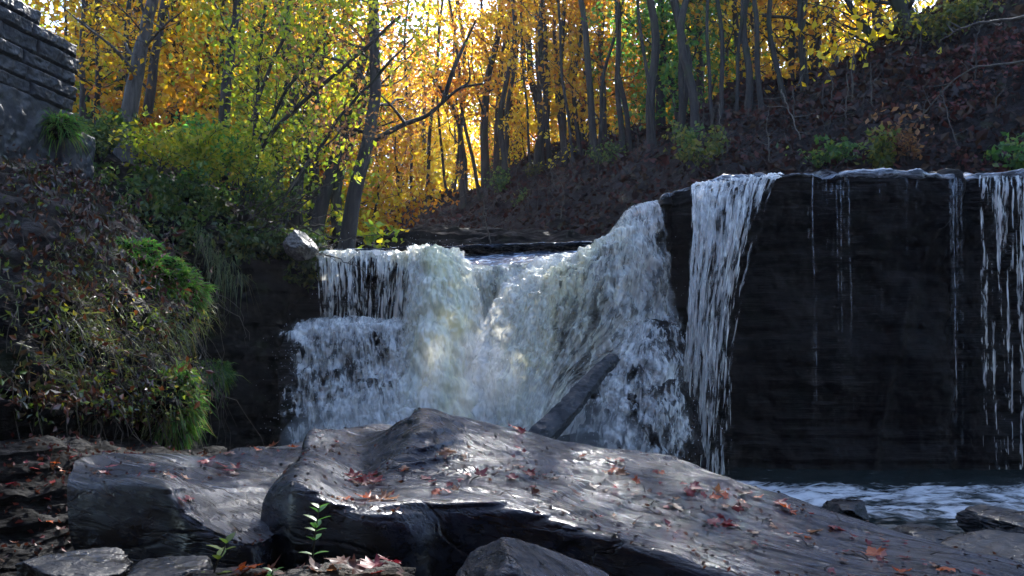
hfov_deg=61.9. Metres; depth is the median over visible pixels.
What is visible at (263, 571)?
fallen leaf
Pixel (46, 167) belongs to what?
dead weed
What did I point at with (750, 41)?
sapling
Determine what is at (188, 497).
fallen leaf
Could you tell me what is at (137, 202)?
dead weed
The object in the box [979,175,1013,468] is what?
waterfall
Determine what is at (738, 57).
tree
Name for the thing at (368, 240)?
sapling
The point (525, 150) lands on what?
sapling
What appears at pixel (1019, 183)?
waterfall
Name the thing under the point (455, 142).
tree
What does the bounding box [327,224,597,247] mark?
rock shelf
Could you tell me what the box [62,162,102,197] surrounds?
dead weed
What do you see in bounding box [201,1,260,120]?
tree
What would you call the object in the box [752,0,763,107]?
tree
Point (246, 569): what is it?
fallen leaf
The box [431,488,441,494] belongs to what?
fallen leaf
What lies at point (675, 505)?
fallen leaf
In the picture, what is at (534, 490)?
fallen leaf
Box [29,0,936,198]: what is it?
sky
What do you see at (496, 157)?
tree
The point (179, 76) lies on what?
sapling
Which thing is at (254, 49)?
tree
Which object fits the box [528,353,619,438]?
fallen log
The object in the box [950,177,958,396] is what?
waterfall
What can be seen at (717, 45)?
tree
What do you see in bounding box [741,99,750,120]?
dead branch
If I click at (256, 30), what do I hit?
tree
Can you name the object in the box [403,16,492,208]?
tree
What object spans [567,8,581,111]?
tree
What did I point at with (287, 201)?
dead branch
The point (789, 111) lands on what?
dead branch
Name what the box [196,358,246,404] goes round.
grass tuft
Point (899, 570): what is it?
fallen leaf
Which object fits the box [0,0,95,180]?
stone wall
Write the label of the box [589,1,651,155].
tree
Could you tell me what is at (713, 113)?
dead branch
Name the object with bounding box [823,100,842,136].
dead branch
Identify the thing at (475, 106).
tree
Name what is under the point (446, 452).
fallen leaf
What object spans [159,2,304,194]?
tree
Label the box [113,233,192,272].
grass tuft
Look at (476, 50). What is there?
tree
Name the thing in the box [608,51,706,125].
sapling
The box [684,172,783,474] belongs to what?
waterfall
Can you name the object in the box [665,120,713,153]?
shrub
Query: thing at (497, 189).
dead branch
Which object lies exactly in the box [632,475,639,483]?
fallen leaf
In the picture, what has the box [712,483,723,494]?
fallen leaf
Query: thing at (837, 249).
waterfall
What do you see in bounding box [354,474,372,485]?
fallen leaf
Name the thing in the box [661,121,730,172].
shrub
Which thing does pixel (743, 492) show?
fallen leaf
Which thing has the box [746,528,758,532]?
fallen leaf
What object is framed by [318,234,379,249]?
dead branch
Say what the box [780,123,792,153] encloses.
dead branch
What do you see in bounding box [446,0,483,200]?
tree
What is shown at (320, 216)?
dead branch
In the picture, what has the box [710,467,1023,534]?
pool water
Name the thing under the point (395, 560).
fallen leaf
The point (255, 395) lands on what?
river bank
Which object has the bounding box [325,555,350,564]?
fallen leaf
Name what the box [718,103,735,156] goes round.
dead branch
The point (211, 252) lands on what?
hanging grass
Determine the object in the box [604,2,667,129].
tree
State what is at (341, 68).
tree
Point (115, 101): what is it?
shrub
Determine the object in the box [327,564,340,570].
fallen leaf
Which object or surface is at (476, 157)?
tree
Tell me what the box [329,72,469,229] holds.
sapling
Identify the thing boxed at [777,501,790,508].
fallen leaf
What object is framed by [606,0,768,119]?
tree
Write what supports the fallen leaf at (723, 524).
on the boulder at (426, 532)
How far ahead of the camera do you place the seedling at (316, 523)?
2.40 m
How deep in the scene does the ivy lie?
12.23 m
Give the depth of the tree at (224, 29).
27.82 m
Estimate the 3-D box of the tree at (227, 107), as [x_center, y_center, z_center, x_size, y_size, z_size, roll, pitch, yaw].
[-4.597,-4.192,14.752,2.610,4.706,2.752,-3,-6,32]
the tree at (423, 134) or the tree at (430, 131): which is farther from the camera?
the tree at (423, 134)
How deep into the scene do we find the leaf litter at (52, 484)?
4.32 m
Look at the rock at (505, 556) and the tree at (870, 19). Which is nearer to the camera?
the rock at (505, 556)
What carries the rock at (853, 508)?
on the pool water at (933, 497)
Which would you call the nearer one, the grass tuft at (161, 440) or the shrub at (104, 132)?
the grass tuft at (161, 440)
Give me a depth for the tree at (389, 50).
47.52 m
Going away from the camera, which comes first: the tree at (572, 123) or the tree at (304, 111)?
the tree at (304, 111)
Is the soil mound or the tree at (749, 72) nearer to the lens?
the soil mound
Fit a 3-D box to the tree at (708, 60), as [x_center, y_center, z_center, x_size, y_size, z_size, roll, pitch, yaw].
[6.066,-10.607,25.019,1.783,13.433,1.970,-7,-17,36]
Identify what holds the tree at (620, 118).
on the hillside
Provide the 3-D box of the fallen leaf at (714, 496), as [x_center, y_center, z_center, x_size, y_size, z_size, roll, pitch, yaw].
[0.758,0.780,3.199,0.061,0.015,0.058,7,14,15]
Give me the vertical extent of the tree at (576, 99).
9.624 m
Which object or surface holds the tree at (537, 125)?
on the hillside
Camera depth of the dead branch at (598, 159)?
25.20 m
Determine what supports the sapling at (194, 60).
on the ground
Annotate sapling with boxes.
[23,0,188,123]
[71,0,239,175]
[72,0,197,137]
[76,15,226,128]
[90,0,275,197]
[90,0,286,173]
[185,50,283,197]
[191,13,314,221]
[239,0,403,248]
[243,30,383,196]
[267,42,328,222]
[267,53,405,234]
[279,54,404,233]
[288,38,389,232]
[319,74,461,233]
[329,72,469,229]
[343,144,414,230]
[454,82,529,165]
[488,74,568,164]
[489,61,553,155]
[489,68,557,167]
[524,48,568,142]
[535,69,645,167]
[569,17,646,133]
[594,31,640,132]
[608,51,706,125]
[610,17,707,123]
[623,72,670,119]
[704,3,782,85]
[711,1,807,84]
[730,2,841,76]
[806,30,850,65]
[823,5,896,60]
[845,2,924,52]
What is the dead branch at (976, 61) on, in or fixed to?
on the hillside
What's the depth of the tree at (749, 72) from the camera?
23.50 m
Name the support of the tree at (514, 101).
on the hillside
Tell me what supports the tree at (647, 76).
on the hillside
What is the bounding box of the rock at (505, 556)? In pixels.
[456,537,608,575]
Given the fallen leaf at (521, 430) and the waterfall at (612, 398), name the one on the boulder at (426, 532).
the fallen leaf at (521, 430)
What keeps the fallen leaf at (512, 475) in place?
on the boulder at (426, 532)
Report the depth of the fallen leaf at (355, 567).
2.35 m
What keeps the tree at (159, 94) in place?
on the ground
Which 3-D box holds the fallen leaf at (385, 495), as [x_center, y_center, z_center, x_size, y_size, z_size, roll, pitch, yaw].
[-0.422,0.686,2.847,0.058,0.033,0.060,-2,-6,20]
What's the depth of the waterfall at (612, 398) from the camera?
10.90 m
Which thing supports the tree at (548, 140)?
on the hillside
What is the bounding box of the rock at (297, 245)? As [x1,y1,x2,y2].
[283,230,318,261]
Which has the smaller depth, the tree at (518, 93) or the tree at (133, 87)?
the tree at (133, 87)
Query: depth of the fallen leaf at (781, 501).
3.26 m
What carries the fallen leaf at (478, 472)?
on the boulder at (426, 532)
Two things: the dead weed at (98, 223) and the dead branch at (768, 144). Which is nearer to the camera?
the dead weed at (98, 223)
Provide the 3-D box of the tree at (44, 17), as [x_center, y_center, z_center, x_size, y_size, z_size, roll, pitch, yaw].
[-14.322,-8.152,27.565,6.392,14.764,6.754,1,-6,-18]
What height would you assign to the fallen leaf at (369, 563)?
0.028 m
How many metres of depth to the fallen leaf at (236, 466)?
3.64 m
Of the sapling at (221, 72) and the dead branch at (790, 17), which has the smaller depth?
the sapling at (221, 72)
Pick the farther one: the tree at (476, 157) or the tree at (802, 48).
the tree at (476, 157)
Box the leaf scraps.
[85,407,1021,575]
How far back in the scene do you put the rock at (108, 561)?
2.40 m
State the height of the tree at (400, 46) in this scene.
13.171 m
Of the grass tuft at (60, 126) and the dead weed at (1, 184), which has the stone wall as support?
the grass tuft at (60, 126)
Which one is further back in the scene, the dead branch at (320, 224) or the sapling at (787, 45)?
the sapling at (787, 45)
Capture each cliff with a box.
[295,226,694,440]
[621,168,1023,470]
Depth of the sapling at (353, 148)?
23.62 m
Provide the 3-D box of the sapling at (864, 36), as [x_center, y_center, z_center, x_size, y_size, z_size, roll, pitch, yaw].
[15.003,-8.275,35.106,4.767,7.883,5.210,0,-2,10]
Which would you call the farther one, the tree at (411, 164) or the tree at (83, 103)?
the tree at (411, 164)
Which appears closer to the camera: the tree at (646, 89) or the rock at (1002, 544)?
the rock at (1002, 544)
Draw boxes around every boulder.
[67,424,392,568]
[261,408,1023,575]
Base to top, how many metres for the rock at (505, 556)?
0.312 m
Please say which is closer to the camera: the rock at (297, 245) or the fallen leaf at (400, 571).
the fallen leaf at (400, 571)
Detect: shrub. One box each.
[72,97,139,162]
[85,62,213,139]
[90,105,214,173]
[97,114,253,184]
[159,107,276,181]
[163,159,258,206]
[206,113,314,209]
[212,56,329,189]
[235,160,319,228]
[484,163,510,193]
[505,183,529,206]
[522,160,544,176]
[569,138,628,165]
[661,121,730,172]
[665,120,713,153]
[776,134,868,167]
[854,124,901,168]
[865,102,934,163]
[884,0,978,47]
[927,0,1017,33]
[973,132,1023,170]
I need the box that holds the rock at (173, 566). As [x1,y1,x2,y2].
[126,555,212,575]
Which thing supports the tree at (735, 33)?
on the hillside
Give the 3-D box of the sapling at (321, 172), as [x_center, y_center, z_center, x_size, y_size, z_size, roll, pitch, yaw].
[-5.902,-3.959,23.026,4.043,6.991,4.307,2,-3,19]
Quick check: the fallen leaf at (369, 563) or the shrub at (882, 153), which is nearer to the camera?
the fallen leaf at (369, 563)
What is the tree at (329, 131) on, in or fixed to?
on the river bank at (255, 395)
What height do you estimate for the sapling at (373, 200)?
6.258 m
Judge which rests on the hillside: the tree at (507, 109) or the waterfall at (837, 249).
the tree at (507, 109)
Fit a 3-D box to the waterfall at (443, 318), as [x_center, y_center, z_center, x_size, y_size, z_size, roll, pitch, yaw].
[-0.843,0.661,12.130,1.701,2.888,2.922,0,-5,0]
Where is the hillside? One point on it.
(979, 124)
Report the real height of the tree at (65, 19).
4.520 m
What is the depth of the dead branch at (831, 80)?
20.20 m
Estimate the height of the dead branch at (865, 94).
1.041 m
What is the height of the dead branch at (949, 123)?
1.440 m
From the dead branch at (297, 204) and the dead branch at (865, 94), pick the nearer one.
the dead branch at (297, 204)
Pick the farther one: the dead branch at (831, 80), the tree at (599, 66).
the tree at (599, 66)
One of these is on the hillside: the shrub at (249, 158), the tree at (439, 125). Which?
the tree at (439, 125)
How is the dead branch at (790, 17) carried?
attached to the tree at (812, 10)
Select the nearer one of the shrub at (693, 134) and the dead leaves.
the dead leaves
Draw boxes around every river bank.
[0,156,210,449]
[76,116,336,451]
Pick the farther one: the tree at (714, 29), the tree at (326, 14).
the tree at (714, 29)
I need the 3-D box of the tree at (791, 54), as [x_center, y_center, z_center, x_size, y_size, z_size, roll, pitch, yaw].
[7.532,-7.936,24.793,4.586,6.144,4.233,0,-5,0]
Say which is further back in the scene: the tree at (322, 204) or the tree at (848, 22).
the tree at (848, 22)
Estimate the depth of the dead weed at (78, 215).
7.03 m
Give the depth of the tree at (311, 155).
12.87 m
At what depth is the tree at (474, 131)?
44.24 m
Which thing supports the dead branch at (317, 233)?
on the ivy
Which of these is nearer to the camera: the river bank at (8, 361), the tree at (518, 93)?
the river bank at (8, 361)
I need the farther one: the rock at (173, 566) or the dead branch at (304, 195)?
the dead branch at (304, 195)
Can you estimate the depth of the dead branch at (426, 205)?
24.41 m
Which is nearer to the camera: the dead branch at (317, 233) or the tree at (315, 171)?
the dead branch at (317, 233)
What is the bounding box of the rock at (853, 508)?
[821,498,868,520]
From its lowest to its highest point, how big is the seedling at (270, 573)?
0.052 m
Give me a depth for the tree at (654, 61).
25.16 m
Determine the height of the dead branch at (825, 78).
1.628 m
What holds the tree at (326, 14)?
on the river bank at (255, 395)
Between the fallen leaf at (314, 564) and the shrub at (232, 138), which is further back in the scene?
the shrub at (232, 138)
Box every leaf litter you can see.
[0,429,207,561]
[910,0,1023,172]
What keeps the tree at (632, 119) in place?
on the hillside
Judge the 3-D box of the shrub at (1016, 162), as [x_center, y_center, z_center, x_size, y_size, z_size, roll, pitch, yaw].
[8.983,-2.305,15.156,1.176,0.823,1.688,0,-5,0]
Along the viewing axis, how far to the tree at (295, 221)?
18.34 m
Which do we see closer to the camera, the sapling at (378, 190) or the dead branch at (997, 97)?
the dead branch at (997, 97)
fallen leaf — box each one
[184,495,195,499]
[231,462,240,468]
[231,564,252,574]
[235,563,262,570]
[259,556,279,573]
[308,555,331,571]
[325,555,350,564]
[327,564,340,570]
[345,467,360,477]
[345,554,365,573]
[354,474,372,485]
[354,491,372,497]
[357,553,388,568]
[366,494,382,501]
[367,475,382,481]
[378,489,394,498]
[379,555,401,563]
[395,567,405,575]
[399,465,410,469]
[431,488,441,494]
[437,445,453,458]
[474,467,486,475]
[506,473,518,478]
[516,426,525,433]
[522,468,536,475]
[531,487,539,495]
[607,467,618,472]
[613,466,625,474]
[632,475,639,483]
[666,502,681,507]
[683,486,695,496]
[685,481,702,489]
[707,517,720,524]
[709,491,721,498]
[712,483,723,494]
[720,490,728,498]
[720,518,732,527]
[732,505,743,511]
[736,489,750,493]
[736,499,751,509]
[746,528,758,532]
[773,498,786,504]
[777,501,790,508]
[827,567,835,573]
[858,546,885,556]
[880,549,887,555]
[892,566,911,571]
[936,566,955,571]
[968,567,985,574]
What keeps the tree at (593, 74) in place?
on the hillside
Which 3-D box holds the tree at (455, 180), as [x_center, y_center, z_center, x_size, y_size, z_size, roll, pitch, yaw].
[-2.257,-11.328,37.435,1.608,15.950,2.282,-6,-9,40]
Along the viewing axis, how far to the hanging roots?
5.98 m
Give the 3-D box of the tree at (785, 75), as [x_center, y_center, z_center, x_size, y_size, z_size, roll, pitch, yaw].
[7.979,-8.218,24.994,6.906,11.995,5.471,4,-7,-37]
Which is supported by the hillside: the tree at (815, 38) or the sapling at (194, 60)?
the tree at (815, 38)
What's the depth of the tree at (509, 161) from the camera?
37.93 m
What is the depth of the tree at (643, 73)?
30.13 m
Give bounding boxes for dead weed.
[0,174,54,188]
[3,183,48,205]
[5,164,91,188]
[25,174,97,223]
[35,178,69,187]
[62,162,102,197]
[78,212,136,240]
[93,188,151,224]
[102,218,186,246]
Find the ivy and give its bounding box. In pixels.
[93,152,327,292]
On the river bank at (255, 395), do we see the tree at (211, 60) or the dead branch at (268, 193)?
the tree at (211, 60)
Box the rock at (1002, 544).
[941,529,1023,562]
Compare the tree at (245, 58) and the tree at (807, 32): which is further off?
the tree at (807, 32)
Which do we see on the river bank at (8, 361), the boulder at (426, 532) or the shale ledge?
the shale ledge
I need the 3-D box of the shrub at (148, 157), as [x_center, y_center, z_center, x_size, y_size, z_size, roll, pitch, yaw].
[-5.373,-2.282,13.374,1.991,0.952,1.618,0,-5,0]
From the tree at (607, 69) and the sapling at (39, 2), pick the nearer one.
the sapling at (39, 2)
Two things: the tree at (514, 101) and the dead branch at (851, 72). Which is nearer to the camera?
the dead branch at (851, 72)
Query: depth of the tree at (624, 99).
26.72 m
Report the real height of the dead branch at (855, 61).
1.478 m
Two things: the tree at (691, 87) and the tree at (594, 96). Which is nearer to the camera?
the tree at (691, 87)
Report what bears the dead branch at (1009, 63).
on the hillside
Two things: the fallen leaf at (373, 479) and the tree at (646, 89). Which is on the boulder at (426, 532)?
the fallen leaf at (373, 479)
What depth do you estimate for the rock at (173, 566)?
2.42 m
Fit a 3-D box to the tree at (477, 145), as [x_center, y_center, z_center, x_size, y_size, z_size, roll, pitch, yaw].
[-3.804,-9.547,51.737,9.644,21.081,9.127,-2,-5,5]
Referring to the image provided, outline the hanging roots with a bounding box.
[0,191,263,449]
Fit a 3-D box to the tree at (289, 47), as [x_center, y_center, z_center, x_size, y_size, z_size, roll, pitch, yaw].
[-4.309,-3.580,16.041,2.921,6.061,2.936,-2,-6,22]
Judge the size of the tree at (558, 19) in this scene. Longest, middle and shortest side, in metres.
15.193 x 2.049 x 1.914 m
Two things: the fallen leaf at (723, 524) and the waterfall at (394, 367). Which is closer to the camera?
the fallen leaf at (723, 524)
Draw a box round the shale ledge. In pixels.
[0,433,226,575]
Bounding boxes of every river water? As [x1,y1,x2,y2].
[322,241,606,280]
[630,168,1023,227]
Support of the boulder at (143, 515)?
on the shale ledge
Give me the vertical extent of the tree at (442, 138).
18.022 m
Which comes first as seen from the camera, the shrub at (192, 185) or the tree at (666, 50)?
the shrub at (192, 185)
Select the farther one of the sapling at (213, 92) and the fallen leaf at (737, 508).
the sapling at (213, 92)
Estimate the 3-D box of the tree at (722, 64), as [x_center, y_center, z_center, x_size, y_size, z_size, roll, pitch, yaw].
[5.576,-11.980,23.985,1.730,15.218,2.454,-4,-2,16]
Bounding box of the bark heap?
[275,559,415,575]
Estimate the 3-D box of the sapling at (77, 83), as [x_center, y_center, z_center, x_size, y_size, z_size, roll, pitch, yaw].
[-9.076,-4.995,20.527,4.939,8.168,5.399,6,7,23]
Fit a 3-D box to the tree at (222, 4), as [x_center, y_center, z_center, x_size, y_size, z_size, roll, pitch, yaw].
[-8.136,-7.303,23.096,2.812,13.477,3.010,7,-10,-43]
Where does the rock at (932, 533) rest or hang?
on the pool water at (933, 497)
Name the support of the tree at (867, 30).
on the hillside
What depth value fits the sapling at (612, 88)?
36.55 m
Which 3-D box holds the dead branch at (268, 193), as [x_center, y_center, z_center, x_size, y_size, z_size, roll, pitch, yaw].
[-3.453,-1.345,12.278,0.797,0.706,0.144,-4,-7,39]
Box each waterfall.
[263,313,425,442]
[315,231,452,350]
[391,239,493,419]
[471,200,682,437]
[577,319,731,459]
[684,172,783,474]
[812,179,851,361]
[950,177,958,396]
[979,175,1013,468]
[1015,175,1023,468]
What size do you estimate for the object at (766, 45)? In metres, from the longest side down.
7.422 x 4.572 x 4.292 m
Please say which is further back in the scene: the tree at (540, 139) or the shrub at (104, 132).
the tree at (540, 139)
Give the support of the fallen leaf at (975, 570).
on the boulder at (426, 532)
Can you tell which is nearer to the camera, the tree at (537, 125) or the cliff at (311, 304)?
the cliff at (311, 304)
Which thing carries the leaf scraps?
on the boulder at (426, 532)
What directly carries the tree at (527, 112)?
on the hillside
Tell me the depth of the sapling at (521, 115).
39.48 m
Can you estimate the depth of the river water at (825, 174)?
12.13 m
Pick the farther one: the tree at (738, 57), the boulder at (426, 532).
the tree at (738, 57)
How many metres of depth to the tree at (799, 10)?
23.13 m
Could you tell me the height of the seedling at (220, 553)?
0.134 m
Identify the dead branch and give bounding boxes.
[228,197,271,222]
[242,192,288,224]
[252,167,290,220]
[253,216,297,230]
[267,226,322,250]
[269,247,334,260]
[272,191,308,212]
[272,208,314,215]
[281,193,323,221]
[291,173,348,217]
[291,182,333,209]
[298,208,339,229]
[299,221,339,230]
[299,224,340,245]
[317,252,371,274]
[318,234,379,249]
[411,199,444,213]
[451,169,464,215]
[484,154,497,210]
[489,180,503,201]
[543,141,570,190]
[546,157,559,205]
[548,162,564,218]
[564,135,575,175]
[593,139,603,177]
[621,103,638,160]
[711,102,721,129]
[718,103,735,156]
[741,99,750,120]
[759,110,775,160]
[762,8,862,42]
[763,89,814,139]
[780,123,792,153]
[782,68,811,123]
[814,45,839,103]
[819,61,836,99]
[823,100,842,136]
[833,64,853,125]
[843,37,856,101]
[848,35,856,89]
[861,72,880,114]
[866,62,872,106]
[905,58,1023,122]
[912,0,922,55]
[920,92,932,119]
[939,89,967,150]
[940,15,1023,40]
[974,10,988,80]
[992,85,1009,114]
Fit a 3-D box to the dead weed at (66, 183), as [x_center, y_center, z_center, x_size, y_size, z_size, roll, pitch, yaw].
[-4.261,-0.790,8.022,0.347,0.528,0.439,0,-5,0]
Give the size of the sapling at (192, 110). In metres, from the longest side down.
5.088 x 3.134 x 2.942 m
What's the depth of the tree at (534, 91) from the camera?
35.35 m
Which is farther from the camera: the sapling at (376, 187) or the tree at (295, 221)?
the sapling at (376, 187)
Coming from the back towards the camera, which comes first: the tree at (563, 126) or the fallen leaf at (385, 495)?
the tree at (563, 126)
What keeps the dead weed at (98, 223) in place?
on the river bank at (8, 361)
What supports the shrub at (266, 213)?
on the river bank at (255, 395)
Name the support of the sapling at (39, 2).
on the river bank at (255, 395)
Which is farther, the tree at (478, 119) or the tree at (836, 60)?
the tree at (478, 119)
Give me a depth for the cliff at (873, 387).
12.40 m
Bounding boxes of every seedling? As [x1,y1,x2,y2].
[204,532,235,573]
[263,567,283,575]
[299,503,329,558]
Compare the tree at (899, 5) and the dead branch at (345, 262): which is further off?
the tree at (899, 5)
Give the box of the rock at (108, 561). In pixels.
[15,547,132,575]
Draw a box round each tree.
[21,0,102,28]
[25,0,119,84]
[33,0,179,125]
[39,1,132,102]
[43,0,189,100]
[47,0,78,96]
[52,0,211,156]
[52,0,211,165]
[66,0,168,127]
[76,2,245,173]
[85,0,99,120]
[91,0,224,95]
[156,0,364,223]
[157,7,178,135]
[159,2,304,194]
[164,0,303,179]
[165,1,216,146]
[166,0,492,221]
[170,1,302,227]
[184,0,332,182]
[185,0,323,195]
[189,0,253,89]
[191,0,251,110]
[195,0,431,237]
[198,0,251,112]
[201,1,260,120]
[210,0,364,218]
[217,5,353,220]
[227,0,379,212]
[227,90,391,230]
[237,3,299,125]
[247,5,300,125]
[251,0,355,223]
[258,0,380,198]
[267,0,482,248]
[269,30,399,228]
[273,0,455,232]
[281,0,402,232]
[322,11,420,238]
[323,3,429,207]
[332,0,420,208]
[357,30,456,203]
[365,0,451,209]
[365,0,492,202]
[386,0,436,219]
[394,0,528,191]
[394,107,451,192]
[395,59,478,187]
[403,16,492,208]
[405,75,478,200]
[417,105,493,191]
[418,0,465,203]
[419,0,496,190]
[423,1,454,215]
[427,2,532,185]
[428,0,553,186]
[434,55,534,183]
[435,0,548,175]
[439,0,532,171]
[440,0,479,199]
[440,3,519,188]
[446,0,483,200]
[446,0,535,157]
[449,100,492,188]
[454,0,548,184]
[464,0,545,146]
[470,2,542,166]
[475,0,570,171]
[477,3,532,173]
[479,0,529,176]
[479,0,598,163]
[479,33,536,148]
[490,0,614,160]
[502,28,534,160]
[507,0,668,134]
[510,0,643,155]
[510,3,611,151]
[510,19,534,164]
[512,0,551,176]
[520,0,558,166]
[526,21,630,156]
[530,44,586,152]
[533,1,614,141]
[537,0,676,140]
[541,0,580,163]
[551,12,594,137]
[558,0,606,165]
[566,1,645,138]
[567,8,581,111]
[572,0,625,150]
[578,0,599,161]
[580,0,774,107]
[583,0,735,135]
[586,0,663,150]
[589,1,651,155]
[599,3,788,123]
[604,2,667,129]
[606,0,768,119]
[607,5,657,133]
[631,0,791,85]
[636,0,656,145]
[638,0,810,79]
[640,8,650,127]
[646,0,659,145]
[669,0,788,94]
[670,0,692,129]
[673,0,685,133]
[677,0,699,129]
[686,0,853,77]
[705,0,713,124]
[713,0,779,76]
[715,0,724,117]
[722,0,839,68]
[733,0,890,64]
[734,0,890,92]
[735,0,743,111]
[741,0,752,109]
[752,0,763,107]
[764,4,843,76]
[766,0,787,103]
[771,0,948,86]
[791,0,871,58]
[795,0,920,51]
[797,0,809,91]
[800,0,807,93]
[808,0,922,44]
[808,0,925,56]
[824,1,838,66]
[829,0,931,31]
[834,5,893,52]
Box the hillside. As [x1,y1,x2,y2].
[328,0,1023,242]
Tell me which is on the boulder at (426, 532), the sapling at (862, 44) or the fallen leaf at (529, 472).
the fallen leaf at (529, 472)
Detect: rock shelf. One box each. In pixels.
[278,318,412,445]
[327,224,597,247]
[564,312,710,470]
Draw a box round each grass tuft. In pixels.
[30,107,104,158]
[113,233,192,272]
[134,357,217,450]
[137,254,221,326]
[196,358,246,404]
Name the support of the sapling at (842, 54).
on the hillside
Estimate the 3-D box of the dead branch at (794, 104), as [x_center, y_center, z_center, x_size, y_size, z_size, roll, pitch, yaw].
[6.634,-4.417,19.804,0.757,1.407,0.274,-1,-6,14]
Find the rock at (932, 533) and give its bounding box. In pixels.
[893,523,954,542]
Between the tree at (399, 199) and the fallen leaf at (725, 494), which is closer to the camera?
the fallen leaf at (725, 494)
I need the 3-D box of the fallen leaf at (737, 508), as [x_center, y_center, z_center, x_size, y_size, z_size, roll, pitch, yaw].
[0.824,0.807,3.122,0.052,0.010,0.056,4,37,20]
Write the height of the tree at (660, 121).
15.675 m
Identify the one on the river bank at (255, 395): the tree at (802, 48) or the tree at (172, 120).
the tree at (172, 120)
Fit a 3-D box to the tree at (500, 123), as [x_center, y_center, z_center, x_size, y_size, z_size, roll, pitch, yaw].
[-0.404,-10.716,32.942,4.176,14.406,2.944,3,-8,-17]
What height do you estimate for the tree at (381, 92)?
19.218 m
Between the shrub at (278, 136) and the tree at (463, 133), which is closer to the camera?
the shrub at (278, 136)
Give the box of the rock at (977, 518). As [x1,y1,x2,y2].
[955,505,1023,533]
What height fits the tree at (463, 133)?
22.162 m
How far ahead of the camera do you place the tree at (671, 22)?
27.39 m
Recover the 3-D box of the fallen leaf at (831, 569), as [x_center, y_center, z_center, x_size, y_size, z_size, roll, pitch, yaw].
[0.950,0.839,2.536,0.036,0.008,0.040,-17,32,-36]
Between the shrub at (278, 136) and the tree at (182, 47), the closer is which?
the shrub at (278, 136)
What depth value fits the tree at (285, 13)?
13.59 m
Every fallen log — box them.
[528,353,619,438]
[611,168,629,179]
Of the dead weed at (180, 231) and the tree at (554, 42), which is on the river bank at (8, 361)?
the dead weed at (180, 231)
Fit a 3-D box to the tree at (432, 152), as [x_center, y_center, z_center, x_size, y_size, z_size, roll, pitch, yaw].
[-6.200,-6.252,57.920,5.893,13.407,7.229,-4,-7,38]
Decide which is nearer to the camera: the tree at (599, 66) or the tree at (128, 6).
the tree at (128, 6)
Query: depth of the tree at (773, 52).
23.39 m
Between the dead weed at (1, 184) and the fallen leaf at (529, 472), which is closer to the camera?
the fallen leaf at (529, 472)
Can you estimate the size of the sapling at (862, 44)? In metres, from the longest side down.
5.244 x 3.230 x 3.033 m
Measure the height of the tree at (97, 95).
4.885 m
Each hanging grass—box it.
[0,235,226,442]
[186,222,262,326]
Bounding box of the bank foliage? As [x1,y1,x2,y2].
[0,159,222,433]
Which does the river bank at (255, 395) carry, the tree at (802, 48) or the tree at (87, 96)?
the tree at (87, 96)
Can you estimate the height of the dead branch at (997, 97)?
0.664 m
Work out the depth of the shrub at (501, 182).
31.30 m
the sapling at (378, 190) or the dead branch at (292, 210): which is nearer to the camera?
the dead branch at (292, 210)
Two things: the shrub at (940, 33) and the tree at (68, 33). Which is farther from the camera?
the tree at (68, 33)
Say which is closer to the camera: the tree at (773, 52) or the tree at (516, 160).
the tree at (773, 52)
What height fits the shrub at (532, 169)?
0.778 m
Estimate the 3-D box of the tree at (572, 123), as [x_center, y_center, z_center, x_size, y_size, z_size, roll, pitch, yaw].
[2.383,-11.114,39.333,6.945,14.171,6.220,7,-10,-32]
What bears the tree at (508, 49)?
on the hillside
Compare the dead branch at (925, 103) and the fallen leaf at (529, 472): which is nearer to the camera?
the fallen leaf at (529, 472)
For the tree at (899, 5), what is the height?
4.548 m
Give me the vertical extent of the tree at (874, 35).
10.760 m
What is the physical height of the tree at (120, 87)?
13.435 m
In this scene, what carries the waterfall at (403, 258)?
on the rock shelf at (288, 381)
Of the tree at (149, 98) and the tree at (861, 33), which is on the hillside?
the tree at (861, 33)
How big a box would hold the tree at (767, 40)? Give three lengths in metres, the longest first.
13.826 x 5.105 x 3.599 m
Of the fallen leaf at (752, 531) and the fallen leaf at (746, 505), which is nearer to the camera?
the fallen leaf at (752, 531)
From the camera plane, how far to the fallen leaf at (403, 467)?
3.20 m
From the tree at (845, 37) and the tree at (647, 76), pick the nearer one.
the tree at (647, 76)
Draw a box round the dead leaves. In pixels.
[0,135,217,433]
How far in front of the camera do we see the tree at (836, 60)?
26.37 m
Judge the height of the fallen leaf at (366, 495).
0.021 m
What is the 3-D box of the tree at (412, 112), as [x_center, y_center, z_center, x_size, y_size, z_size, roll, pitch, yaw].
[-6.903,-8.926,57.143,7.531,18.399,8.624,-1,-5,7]
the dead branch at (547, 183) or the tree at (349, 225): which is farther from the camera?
the dead branch at (547, 183)
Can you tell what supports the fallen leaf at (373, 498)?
on the boulder at (426, 532)
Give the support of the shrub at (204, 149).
on the river bank at (255, 395)
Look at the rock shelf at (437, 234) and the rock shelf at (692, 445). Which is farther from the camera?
the rock shelf at (437, 234)
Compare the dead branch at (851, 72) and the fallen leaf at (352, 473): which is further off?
the dead branch at (851, 72)

